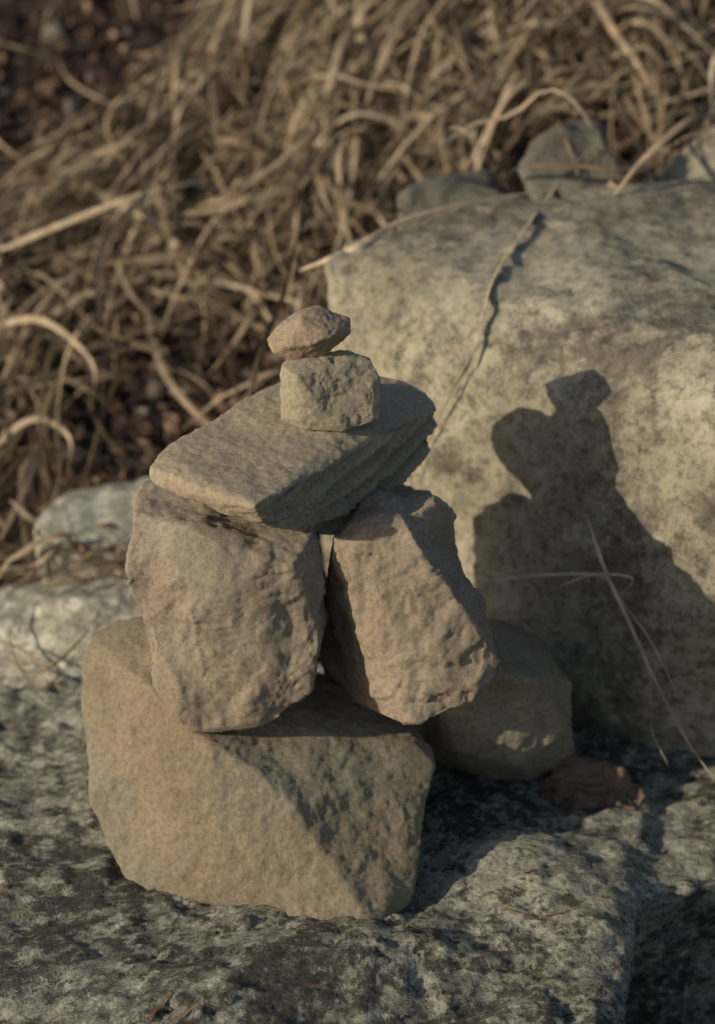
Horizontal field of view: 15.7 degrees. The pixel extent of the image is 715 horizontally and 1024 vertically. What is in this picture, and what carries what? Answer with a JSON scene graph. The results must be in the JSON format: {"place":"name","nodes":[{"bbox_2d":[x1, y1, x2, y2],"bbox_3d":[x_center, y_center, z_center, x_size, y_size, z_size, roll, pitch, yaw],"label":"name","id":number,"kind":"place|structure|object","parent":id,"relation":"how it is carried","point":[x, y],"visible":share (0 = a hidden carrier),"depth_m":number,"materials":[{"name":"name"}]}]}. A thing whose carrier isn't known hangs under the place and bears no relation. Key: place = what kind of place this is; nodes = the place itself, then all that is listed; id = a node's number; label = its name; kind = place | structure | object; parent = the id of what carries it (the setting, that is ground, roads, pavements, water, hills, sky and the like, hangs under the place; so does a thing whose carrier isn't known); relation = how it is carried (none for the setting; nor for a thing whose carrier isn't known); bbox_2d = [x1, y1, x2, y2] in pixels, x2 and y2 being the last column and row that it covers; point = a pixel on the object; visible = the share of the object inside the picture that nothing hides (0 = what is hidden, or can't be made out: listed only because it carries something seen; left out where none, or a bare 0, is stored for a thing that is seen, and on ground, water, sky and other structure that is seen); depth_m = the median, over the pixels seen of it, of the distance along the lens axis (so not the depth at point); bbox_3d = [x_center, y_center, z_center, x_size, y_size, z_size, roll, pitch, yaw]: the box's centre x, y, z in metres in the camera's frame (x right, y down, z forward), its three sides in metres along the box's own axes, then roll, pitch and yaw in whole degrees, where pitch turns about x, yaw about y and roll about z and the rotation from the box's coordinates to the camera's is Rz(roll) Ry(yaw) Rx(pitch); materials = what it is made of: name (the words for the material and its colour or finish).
{"place":"outdoors","nodes":[
{"label":"outdoors","id":0,"kind":"place"},
{"bbox_2d":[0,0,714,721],"bbox_3d":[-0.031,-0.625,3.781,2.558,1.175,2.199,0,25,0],"label":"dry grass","id":1,"kind":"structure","parent":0,"point":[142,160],"depth_m":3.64,"materials":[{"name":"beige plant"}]},
{"bbox_2d":[0,0,714,583],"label":"ground","id":2,"kind":"structure","parent":0,"point":[142,38],"depth_m":3.64,"materials":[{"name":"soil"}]},
{"bbox_2d":[0,580,142,687],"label":"rock","id":3,"kind":"object","parent":2,"relation":"on","point":[46,635],"visible":0.18,"depth_m":3.10,"materials":[{"name":"stone"}]},
{"bbox_2d":[39,474,151,583],"bbox_3d":[-0.251,0.079,3.449,0.318,0.321,0.430,0,25,0],"label":"rock","id":4,"kind":"object","parent":2,"relation":"on","point":[111,502],"visible":0.12,"depth_m":3.27,"materials":[{"name":"stone"}]},
{"bbox_2d":[0,0,426,477],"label":"pebbles","id":5,"kind":"object","parent":2,"relation":"on","point":[54,32],"visible":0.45,"depth_m":3.58,"materials":[{"name":"brown stone"}]},
{"bbox_2d":[0,677,714,1023],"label":"granite slab","id":6,"kind":"structure","parent":2,"relation":"on","point":[88,935],"depth_m":2.64,"materials":[{"name":"grey stone"}]},
{"bbox_2d":[79,305,573,921],"bbox_3d":[-0.027,0.079,2.697,0.531,0.575,0.420,0,25,0],"label":"stone cairn","id":7,"kind":"object","parent":6,"relation":"on","point":[277,711],"visible":1,"depth_m":2.63,"materials":[{"name":"beige stone"}]},
{"bbox_2d":[323,185,714,748],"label":"boulder","id":8,"kind":"object","parent":6,"relation":"on","point":[584,392],"visible":0.47,"depth_m":2.90,"materials":[{"name":"grey stone"}]},
{"bbox_2d":[411,145,714,779],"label":"grass stalks","id":9,"kind":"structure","parent":6,"relation":"on","point":[605,575],"depth_m":2.84,"materials":[{"name":"beige plant"}]},
{"bbox_2d":[540,747,649,805],"bbox_3d":[0.259,0.295,2.849,0.121,0.079,0.090,0,25,0],"label":"rock fragment","id":10,"kind":"object","parent":6,"relation":"on","point":[576,774],"visible":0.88,"depth_m":2.83,"materials":[{"name":"stone"}]},
{"bbox_2d":[390,172,521,219],"bbox_3d":[0.122,-0.338,3.330,0.167,0.236,0.259,0,25,0],"label":"rock","id":11,"kind":"object","parent":2,"relation":"on","point":[414,193],"visible":0.29,"depth_m":3.20,"materials":[{"name":"grey stone"}]},
{"bbox_2d":[523,118,624,202],"bbox_3d":[0.267,-0.384,3.340,0.130,0.274,0.331,0,25,0],"label":"rock","id":12,"kind":"object","parent":2,"relation":"on","point":[579,135],"visible":0.46,"depth_m":3.20,"materials":[{"name":"grey stone"}]},
{"bbox_2d":[641,122,714,191],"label":"boulder","id":13,"kind":"object","parent":2,"relation":"on","point":[689,162],"visible":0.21,"depth_m":3.27,"materials":[{"name":"grey stone"}]},
{"bbox_2d":[147,904,579,1021],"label":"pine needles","id":14,"kind":"object","parent":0,"point":[175,1018],"visible":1,"depth_m":2.50,"materials":[{"name":"brown plant"}]}
]}

